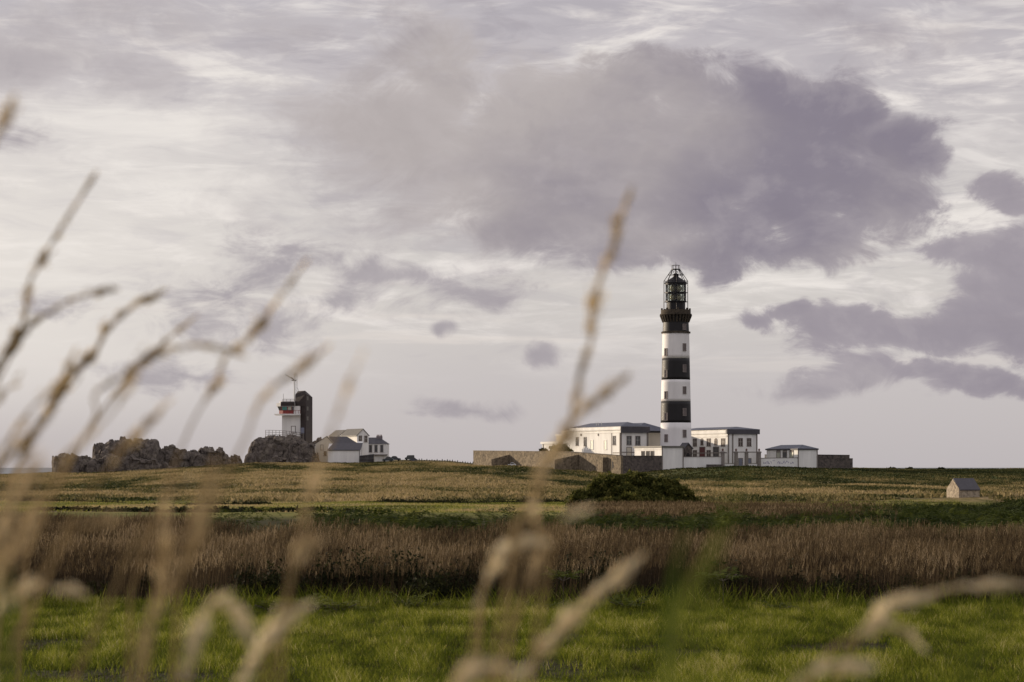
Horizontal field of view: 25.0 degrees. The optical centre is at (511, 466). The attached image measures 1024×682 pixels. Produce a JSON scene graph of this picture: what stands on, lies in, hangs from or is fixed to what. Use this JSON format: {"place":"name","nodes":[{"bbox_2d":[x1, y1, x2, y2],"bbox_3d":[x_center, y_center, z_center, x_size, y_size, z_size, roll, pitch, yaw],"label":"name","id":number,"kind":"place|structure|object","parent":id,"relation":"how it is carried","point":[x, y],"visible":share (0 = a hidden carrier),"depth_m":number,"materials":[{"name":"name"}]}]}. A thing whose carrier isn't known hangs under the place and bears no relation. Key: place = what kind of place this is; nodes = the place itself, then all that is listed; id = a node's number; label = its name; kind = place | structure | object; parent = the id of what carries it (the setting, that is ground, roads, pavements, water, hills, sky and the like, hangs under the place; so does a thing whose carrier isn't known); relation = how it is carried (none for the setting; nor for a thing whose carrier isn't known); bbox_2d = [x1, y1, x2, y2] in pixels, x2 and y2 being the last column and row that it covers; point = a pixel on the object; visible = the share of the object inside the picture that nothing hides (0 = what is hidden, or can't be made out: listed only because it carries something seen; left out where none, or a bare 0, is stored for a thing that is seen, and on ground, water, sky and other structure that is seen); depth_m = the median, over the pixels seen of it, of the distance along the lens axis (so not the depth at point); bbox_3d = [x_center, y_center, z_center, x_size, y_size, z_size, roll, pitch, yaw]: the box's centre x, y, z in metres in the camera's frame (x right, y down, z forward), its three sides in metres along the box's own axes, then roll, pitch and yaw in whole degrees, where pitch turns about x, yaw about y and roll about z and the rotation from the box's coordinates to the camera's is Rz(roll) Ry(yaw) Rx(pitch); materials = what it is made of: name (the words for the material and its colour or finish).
{"place":"outdoors","nodes":[
{"label":"outdoors","id":0,"kind":"place"},
{"bbox_2d":[0,563,16,681],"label":"wild grass","id":1,"kind":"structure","parent":0,"point":[8,655],"depth_m":0.55,"materials":[{"name":"green plant"}]},
{"bbox_2d":[244,599,292,610],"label":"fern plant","id":2,"kind":"object","parent":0,"point":[262,606],"visible":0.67,"depth_m":26.88,"materials":[{"name":"green plant"}]},
{"bbox_2d":[0,468,1005,473],"bbox_3d":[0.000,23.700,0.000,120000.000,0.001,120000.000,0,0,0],"label":"sea","id":3,"kind":"structure","parent":0,"point":[7,470],"depth_m":14634.92,"materials":[{"name":"grey liquid"}]},
{"bbox_2d":[0,508,1023,603],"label":"dry grass","id":4,"kind":"structure","parent":0,"point":[97,553],"depth_m":32.87,"materials":[{"name":"brown plant"}]},
{"bbox_2d":[0,460,1023,681],"bbox_3d":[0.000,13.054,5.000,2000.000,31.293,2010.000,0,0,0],"label":"ground","id":5,"kind":"structure","parent":0,"point":[287,516],"depth_m":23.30,"materials":[{"name":"green plant"}]},
{"bbox_2d":[0,92,20,133],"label":"grass stalk","id":6,"kind":"object","parent":5,"relation":"on","point":[6,114],"depth_m":1.03,"materials":[{"name":"plant"}]},
{"bbox_2d":[0,371,23,401],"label":"grass stalk","id":7,"kind":"object","parent":5,"relation":"on","point":[4,390],"depth_m":1.26,"materials":[{"name":"plant"}]},
{"bbox_2d":[0,448,45,557],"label":"grass stalk","id":8,"kind":"object","parent":5,"relation":"on","point":[17,497],"depth_m":0.75,"materials":[{"name":"plant"}]},
{"bbox_2d":[0,492,45,584],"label":"grass stalk","id":9,"kind":"object","parent":5,"relation":"on","point":[10,560],"depth_m":0.86,"materials":[{"name":"plant"}]},
{"bbox_2d":[0,405,57,471],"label":"grass stalk","id":10,"kind":"object","parent":5,"relation":"on","point":[26,440],"depth_m":1.15,"materials":[{"name":"plant"}]},
{"bbox_2d":[0,374,74,457],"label":"grass stalk","id":11,"kind":"object","parent":5,"relation":"on","point":[56,387],"depth_m":1.21,"materials":[{"name":"plant"}]},
{"bbox_2d":[1,347,76,516],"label":"grass stalk","id":12,"kind":"object","parent":5,"relation":"on","point":[64,374],"depth_m":1.38,"materials":[{"name":"plant"}]},
{"bbox_2d":[0,170,97,368],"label":"grass stalk","id":13,"kind":"object","parent":5,"relation":"on","point":[41,261],"depth_m":1.44,"materials":[{"name":"plant"}]},
{"bbox_2d":[9,575,88,606],"bbox_3d":[-0.253,0.875,0.987,0.150,1.660,0.014,0,0,12],"label":"grass stalk","id":14,"kind":"object","parent":5,"relation":"on","point":[21,590],"depth_m":0.98,"materials":[{"name":"plant"}]},
{"bbox_2d":[0,285,119,378],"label":"grass stalk","id":15,"kind":"object","parent":5,"relation":"on","point":[38,318],"depth_m":1.44,"materials":[{"name":"plant"}]},
{"bbox_2d":[15,510,122,661],"bbox_3d":[-0.210,0.859,0.838,0.144,1.687,0.013,0,0,12],"label":"grass stalk","id":16,"kind":"object","parent":5,"relation":"on","point":[103,518],"depth_m":0.83,"materials":[{"name":"plant"}]},
{"bbox_2d":[0,367,139,564],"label":"grass stalk","id":17,"kind":"object","parent":5,"relation":"on","point":[131,382],"depth_m":0.98,"materials":[{"name":"plant"}]},
{"bbox_2d":[52,453,91,472],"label":"rock outcrop","id":18,"kind":"object","parent":5,"relation":"on","point":[79,464],"visible":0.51,"depth_m":699.02,"materials":[{"name":"stone"}]},
{"bbox_2d":[0,288,167,498],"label":"grass stalk","id":19,"kind":"object","parent":5,"relation":"on","point":[88,357],"depth_m":1.49,"materials":[{"name":"plant"}]},
{"bbox_2d":[86,460,98,472],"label":"boulder","id":20,"kind":"object","parent":5,"relation":"on","point":[92,466],"visible":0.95,"depth_m":694.63,"materials":[{"name":"stone"}]},
{"bbox_2d":[14,396,174,639],"bbox_3d":[-0.252,0.836,1.158,0.168,1.743,0.017,0,0,10],"label":"grass stalk","id":21,"kind":"object","parent":5,"relation":"on","point":[135,436],"depth_m":1.15,"materials":[{"name":"plant"}]},
{"bbox_2d":[18,314,198,681],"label":"grass stalk","id":22,"kind":"object","parent":5,"relation":"on","point":[159,346],"depth_m":1.61,"materials":[{"name":"plant"}]},
{"bbox_2d":[94,436,160,463],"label":"rock outcrop","id":23,"kind":"object","parent":5,"relation":"on","point":[147,449],"visible":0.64,"depth_m":706.07,"materials":[{"name":"stone"}]},
{"bbox_2d":[92,442,103,458],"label":"boulder","id":24,"kind":"object","parent":23,"relation":"on","point":[97,447],"visible":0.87,"depth_m":710.48,"materials":[{"name":"stone"}]},
{"bbox_2d":[16,342,246,545],"bbox_3d":[-0.253,0.820,1.271,0.218,1.777,0.020,0,0,8],"label":"grass stalk","id":25,"kind":"object","parent":5,"relation":"on","point":[152,354],"depth_m":1.26,"materials":[{"name":"plant"}]},
{"bbox_2d":[90,454,176,471],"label":"rock outcrop","id":26,"kind":"object","parent":5,"relation":"on","point":[130,462],"visible":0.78,"depth_m":699.49,"materials":[{"name":"stone"}]},
{"bbox_2d":[72,473,197,681],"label":"grass stalk","id":27,"kind":"object","parent":5,"relation":"on","point":[184,482],"depth_m":1.09,"materials":[{"name":"plant"}]},
{"bbox_2d":[142,475,170,681],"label":"grass stalk","id":28,"kind":"object","parent":5,"relation":"on","point":[162,557],"depth_m":0.92,"materials":[{"name":"plant"}]},
{"bbox_2d":[134,456,219,681],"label":"grass stalk","id":29,"kind":"object","parent":5,"relation":"on","point":[200,515],"depth_m":0.83,"materials":[{"name":"plant"}]},
{"bbox_2d":[159,444,206,467],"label":"rock outcrop","id":30,"kind":"object","parent":5,"relation":"on","point":[168,454],"visible":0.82,"depth_m":710.82,"materials":[{"name":"stone"}]},
{"bbox_2d":[193,454,203,466],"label":"boulder","id":31,"kind":"object","parent":5,"relation":"on","point":[197,461],"visible":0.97,"depth_m":704.89,"materials":[{"name":"stone"}]},
{"bbox_2d":[126,257,308,681],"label":"grass stalk","id":32,"kind":"object","parent":5,"relation":"on","point":[254,331],"depth_m":1.32,"materials":[{"name":"plant"}]},
{"bbox_2d":[180,591,256,681],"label":"grass stalk","id":33,"kind":"object","parent":5,"relation":"on","point":[200,629],"depth_m":0.92,"materials":[{"name":"plant"}]},
{"bbox_2d":[197,446,242,464],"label":"rock outcrop","id":34,"kind":"object","parent":5,"relation":"on","point":[210,454],"visible":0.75,"depth_m":717.92,"materials":[{"name":"stone"}]},
{"bbox_2d":[244,452,256,462],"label":"boulder","id":35,"kind":"object","parent":5,"relation":"on","point":[250,457],"visible":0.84,"depth_m":733.36,"materials":[{"name":"stone"}]},
{"bbox_2d":[171,343,331,681],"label":"grass stalk","id":36,"kind":"object","parent":5,"relation":"on","point":[304,364],"depth_m":1.15,"materials":[{"name":"plant"}]},
{"bbox_2d":[236,601,313,681],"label":"grass stalk","id":37,"kind":"object","parent":5,"relation":"on","point":[252,664],"depth_m":0.98,"materials":[{"name":"plant"}]},
{"bbox_2d":[248,434,318,461],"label":"crag","id":38,"kind":"structure","parent":5,"relation":"on","point":[271,446],"depth_m":738.66,"materials":[{"name":"stone"}]},
{"bbox_2d":[265,430,303,438],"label":"terrace railing","id":39,"kind":"object","parent":38,"relation":"on","point":[279,432],"visible":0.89,"depth_m":747.95,"materials":[{"name":"white metal"}]},
{"bbox_2d":[274,374,311,443],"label":"signal tower","id":40,"kind":"structure","parent":38,"relation":"on","point":[301,404],"depth_m":755.97,"materials":[{"name":"white paint"}]},
{"bbox_2d":[261,455,308,462],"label":"rock outcrop","id":41,"kind":"object","parent":5,"relation":"on","point":[292,459],"visible":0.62,"depth_m":731.52,"materials":[{"name":"stone"}]},
{"bbox_2d":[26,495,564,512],"bbox_3d":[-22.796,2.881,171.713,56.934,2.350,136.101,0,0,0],"label":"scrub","id":42,"kind":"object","parent":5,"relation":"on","point":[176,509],"visible":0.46,"depth_m":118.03,"materials":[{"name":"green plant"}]},
{"bbox_2d":[278,533,329,681],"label":"grass stalk","id":43,"kind":"object","parent":5,"relation":"on","point":[306,544],"depth_m":0.98,"materials":[{"name":"plant"}]},
{"bbox_2d":[262,348,364,681],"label":"grass stalk","id":44,"kind":"object","parent":5,"relation":"on","point":[311,486],"depth_m":0.98,"materials":[{"name":"plant"}]},
{"bbox_2d":[292,598,345,610],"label":"fern plant","id":45,"kind":"object","parent":5,"relation":"on","point":[317,604],"visible":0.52,"depth_m":26.87,"materials":[{"name":"green plant"}]},
{"bbox_2d":[314,436,333,461],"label":"house","id":46,"kind":"structure","parent":5,"relation":"on","point":[319,445],"depth_m":744.00,"materials":[{"name":"paint"}]},
{"bbox_2d":[333,430,344,435],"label":"house","id":47,"kind":"structure","parent":5,"relation":"on","point":[338,432],"depth_m":778.07,"materials":[{"name":"stone"}]},
{"bbox_2d":[313,592,368,612],"bbox_3d":[-1.974,1.586,26.936,0.895,0.242,0.681,0,0,-32],"label":"fern plant","id":48,"kind":"object","parent":5,"relation":"on","point":[348,606],"visible":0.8,"depth_m":26.79,"materials":[{"name":"green plant"}]},
{"bbox_2d":[332,436,356,442],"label":"house","id":49,"kind":"structure","parent":5,"relation":"on","point":[341,439],"depth_m":751.83,"materials":[{"name":"stone"}]},
{"bbox_2d":[327,441,362,462],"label":"barn","id":50,"kind":"structure","parent":5,"relation":"on","point":[344,452],"depth_m":736.00,"materials":[{"name":"paint"}]},
{"bbox_2d":[340,429,369,461],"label":"house","id":51,"kind":"structure","parent":5,"relation":"on","point":[356,435],"depth_m":759.58,"materials":[{"name":"paint"}]},
{"bbox_2d":[359,454,373,462],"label":"timber fence","id":52,"kind":"object","parent":5,"relation":"on","point":[362,458],"visible":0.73,"depth_m":733.00,"materials":[{"name":"wood"}]},
{"bbox_2d":[369,435,388,461],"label":"house","id":53,"kind":"structure","parent":5,"relation":"on","point":[378,447],"depth_m":772.00,"materials":[{"name":"paint"}]},
{"bbox_2d":[385,591,434,607],"bbox_3d":[-1.212,1.585,27.275,0.611,0.237,0.764,0,0,0],"label":"fern plant","id":54,"kind":"object","parent":5,"relation":"on","point":[402,602],"visible":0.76,"depth_m":27.35,"materials":[{"name":"green plant"}]},
{"bbox_2d":[395,596,450,608],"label":"fern plant","id":55,"kind":"object","parent":5,"relation":"on","point":[415,600],"visible":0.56,"depth_m":27.19,"materials":[{"name":"green plant"}]},
{"bbox_2d":[182,503,771,545],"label":"bracken","id":56,"kind":"object","parent":5,"relation":"on","point":[409,519],"visible":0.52,"depth_m":49.48,"materials":[{"name":"plant"}]},
{"bbox_2d":[0,499,960,512],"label":"pasture grass","id":57,"kind":"structure","parent":5,"relation":"on","point":[496,505],"depth_m":178.68,"materials":[{"name":"green plant"}]},
{"bbox_2d":[452,654,531,681],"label":"grass stalk","id":58,"kind":"object","parent":5,"relation":"on","point":[469,673],"depth_m":0.80,"materials":[{"name":"plant"}]},
{"bbox_2d":[491,455,508,465],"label":"spur wall","id":59,"kind":"structure","parent":5,"relation":"on","point":[503,460],"depth_m":672.39,"materials":[{"name":"beige stone"}]},
{"bbox_2d":[468,535,551,665],"bbox_3d":[-0.053,0.869,1.045,0.145,1.678,0.012,0,0,12],"label":"grass stalk","id":60,"kind":"object","parent":5,"relation":"on","point":[498,562],"depth_m":1.03,"materials":[{"name":"plant"}]},
{"bbox_2d":[0,460,1023,501],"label":"heath grass","id":61,"kind":"structure","parent":5,"relation":"on","point":[435,483],"depth_m":474.94,"materials":[{"name":"plant"}]},
{"bbox_2d":[487,504,538,681],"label":"grass stalk","id":62,"kind":"object","parent":5,"relation":"on","point":[489,678],"depth_m":0.98,"materials":[{"name":"plant"}]},
{"bbox_2d":[473,450,573,467],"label":"stone wall","id":63,"kind":"structure","parent":5,"relation":"on","point":[518,458],"depth_m":668.22,"materials":[{"name":"beige stone"}]},
{"bbox_2d":[504,423,585,681],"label":"grass stalk","id":64,"kind":"object","parent":5,"relation":"on","point":[568,437],"depth_m":0.92,"materials":[{"name":"plant"}]},
{"bbox_2d":[541,434,558,450],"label":"annex building","id":65,"kind":"structure","parent":5,"relation":"on","point":[546,445],"depth_m":674.94,"materials":[{"name":"grey paint"}]},
{"bbox_2d":[476,185,632,681],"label":"grass stalk","id":66,"kind":"object","parent":5,"relation":"on","point":[593,300],"depth_m":1.21,"materials":[{"name":"plant"}]},
{"bbox_2d":[492,371,630,681],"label":"grass stalk","id":67,"kind":"object","parent":5,"relation":"on","point":[588,404],"depth_m":1.09,"materials":[{"name":"plant"}]},
{"bbox_2d":[529,506,594,681],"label":"grass stalk","id":68,"kind":"object","parent":5,"relation":"on","point":[570,514],"depth_m":0.92,"materials":[{"name":"plant"}]},
{"bbox_2d":[540,565,583,580],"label":"fern plant","id":69,"kind":"object","parent":5,"relation":"on","point":[556,575],"visible":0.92,"depth_m":26.64,"materials":[{"name":"green plant"}]},
{"bbox_2d":[554,455,578,470],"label":"spur wall","id":70,"kind":"structure","parent":5,"relation":"on","point":[569,463],"depth_m":631.40,"materials":[{"name":"beige stone"}]},
{"bbox_2d":[511,551,645,681],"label":"grass stalk","id":71,"kind":"object","parent":5,"relation":"on","point":[566,623],"depth_m":0.98,"materials":[{"name":"plant"}]},
{"bbox_2d":[572,452,622,473],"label":"stone wall","id":72,"kind":"structure","parent":5,"relation":"on","point":[599,462],"depth_m":620.63,"materials":[{"name":"beige stone"}]},
{"bbox_2d":[570,422,660,455],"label":"keepers building","id":73,"kind":"structure","parent":5,"relation":"on","point":[619,438],"depth_m":639.74,"materials":[{"name":"paint"}]},
{"bbox_2d":[626,436,631,444],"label":"window","id":74,"kind":"structure","parent":73,"relation":"in","point":[628,438],"depth_m":633.65,"materials":[{"name":"glass"}]},
{"bbox_2d":[563,469,703,506],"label":"thicket","id":75,"kind":"object","parent":5,"relation":"on","point":[636,486],"visible":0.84,"depth_m":139.78,"materials":[{"name":"green plant"}]},
{"bbox_2d":[623,456,661,473],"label":"stone wall","id":76,"kind":"structure","parent":5,"relation":"on","point":[641,463],"depth_m":612.62,"materials":[{"name":"grey stone"}]},
{"bbox_2d":[633,446,684,469],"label":"gatehouse","id":77,"kind":"object","parent":5,"relation":"on","point":[672,457],"visible":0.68,"depth_m":617.10,"materials":[{"name":"paint"}]},
{"bbox_2d":[567,427,759,465],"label":"keepers building","id":78,"kind":"structure","parent":5,"relation":"on","point":[712,441],"depth_m":650.38,"materials":[{"name":"paint"}]},
{"bbox_2d":[699,447,704,456],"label":"door","id":79,"kind":"structure","parent":78,"relation":"in","point":[701,449],"depth_m":660.10,"materials":[{"name":"wood"}]},
{"bbox_2d":[660,265,691,445],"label":"lighthouse","id":80,"kind":"object","parent":5,"relation":"on","point":[675,317],"visible":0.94,"depth_m":629.78,"materials":[{"name":"white paint"}]},
{"bbox_2d":[680,443,692,456],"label":"stone porch","id":81,"kind":"object","parent":5,"relation":"on","point":[688,448],"visible":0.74,"depth_m":623.22,"materials":[{"name":"stone"}]},
{"bbox_2d":[664,521,721,681],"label":"wild grass","id":82,"kind":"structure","parent":5,"relation":"on","point":[676,627],"depth_m":0.70,"materials":[{"name":"green plant"}]},
{"bbox_2d":[684,456,720,467],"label":"garden wall","id":83,"kind":"structure","parent":5,"relation":"on","point":[696,462],"depth_m":620.21,"materials":[{"name":"paint"}]},
{"bbox_2d":[693,457,742,681],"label":"wild grass","id":84,"kind":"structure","parent":5,"relation":"on","point":[707,594],"depth_m":0.55,"materials":[{"name":"plant"}]},
{"bbox_2d":[720,449,724,465],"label":"gate pillar","id":85,"kind":"structure","parent":5,"relation":"on","point":[722,452],"depth_m":622.73,"materials":[{"name":"stone"}]},
{"bbox_2d":[701,566,746,581],"bbox_3d":[2.488,1.433,27.203,0.630,0.508,0.680,0,0,-43],"label":"fern plant","id":86,"kind":"object","parent":5,"relation":"on","point":[730,576],"visible":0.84,"depth_m":27.24,"materials":[{"name":"green plant"}]},
{"bbox_2d":[733,449,738,465],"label":"gate pillar","id":87,"kind":"structure","parent":5,"relation":"on","point":[735,452],"depth_m":624.51,"materials":[{"name":"stone"}]},
{"bbox_2d":[744,448,748,465],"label":"gate pillar","id":88,"kind":"structure","parent":5,"relation":"on","point":[746,452],"depth_m":625.83,"materials":[{"name":"stone"}]},
{"bbox_2d":[756,449,761,465],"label":"gate pillar","id":89,"kind":"structure","parent":5,"relation":"on","point":[758,452],"depth_m":627.56,"materials":[{"name":"stone"}]},
{"bbox_2d":[752,600,799,610],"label":"fern plant","id":90,"kind":"object","parent":5,"relation":"on","point":[785,605],"visible":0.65,"depth_m":26.88,"materials":[{"name":"green plant"}]},
{"bbox_2d":[761,457,797,466],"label":"scrawled wall","id":91,"kind":"structure","parent":5,"relation":"on","point":[788,462],"depth_m":630.80,"materials":[{"name":"paint"}]},
{"bbox_2d":[765,445,818,467],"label":"outbuilding","id":92,"kind":"structure","parent":5,"relation":"on","point":[807,456],"depth_m":635.47,"materials":[{"name":"paint"}]},
{"bbox_2d":[639,496,1023,543],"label":"bracken","id":93,"kind":"object","parent":5,"relation":"on","point":[995,513],"visible":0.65,"depth_m":58.64,"materials":[{"name":"plant"}]},
{"bbox_2d":[818,454,849,457],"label":"stone wall","id":94,"kind":"structure","parent":5,"relation":"on","point":[832,456],"depth_m":645.10,"materials":[{"name":"grey stone"}]},
{"bbox_2d":[793,657,877,681],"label":"grass stalk","id":95,"kind":"object","parent":5,"relation":"on","point":[852,665],"depth_m":0.92,"materials":[{"name":"plant"}]},
{"bbox_2d":[818,458,852,468],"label":"stone wall","id":96,"kind":"structure","parent":5,"relation":"on","point":[829,463],"depth_m":638.89,"materials":[{"name":"grey stone"}]},
{"bbox_2d":[835,617,927,681],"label":"grass stalk","id":97,"kind":"object","parent":5,"relation":"on","point":[910,634],"depth_m":1.03,"materials":[{"name":"plant"}]},
{"bbox_2d":[808,577,1023,681],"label":"grass stalk","id":98,"kind":"object","parent":5,"relation":"on","point":[874,625],"depth_m":1.03,"materials":[{"name":"plant"}]},
{"bbox_2d":[947,478,979,497],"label":"stone shed","id":99,"kind":"structure","parent":5,"relation":"on","point":[961,487],"depth_m":258.86,"materials":[{"name":"stone"}]},
{"bbox_2d":[961,576,1010,681],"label":"wild grass","id":100,"kind":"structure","parent":5,"relation":"on","point":[977,651],"depth_m":0.60,"materials":[{"name":"green plant"}]},
{"bbox_2d":[0,0,1023,467],"label":"sky","id":101,"kind":"structure","parent":0,"point":[835,187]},
{"bbox_2d":[11,579,1023,612],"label":"edge grass","id":102,"kind":"structure","parent":0,"point":[697,595],"depth_m":27.94,"materials":[{"name":"green plant"}]},
{"bbox_2d":[521,599,567,610],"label":"fern plant","id":103,"kind":"object","parent":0,"point":[553,604],"visible":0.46,"depth_m":26.81,"materials":[{"name":"green plant"}]},
{"bbox_2d":[604,594,648,607],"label":"fern plant","id":104,"kind":"object","parent":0,"point":[620,603],"visible":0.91,"depth_m":27.08,"materials":[{"name":"green plant"}]},
{"bbox_2d":[662,512,689,681],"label":"wild grass","id":105,"kind":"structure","parent":0,"point":[670,598],"depth_m":0.75,"materials":[{"name":"green plant"}]},
{"bbox_2d":[565,499,906,529],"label":"dry grass","id":106,"kind":"structure","parent":0,"point":[648,507],"depth_m":76.36,"materials":[{"name":"plant"}]},
{"bbox_2d":[873,601,908,610],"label":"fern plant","id":107,"kind":"object","parent":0,"point":[903,606],"visible":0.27,"depth_m":26.59,"materials":[{"name":"plant"}]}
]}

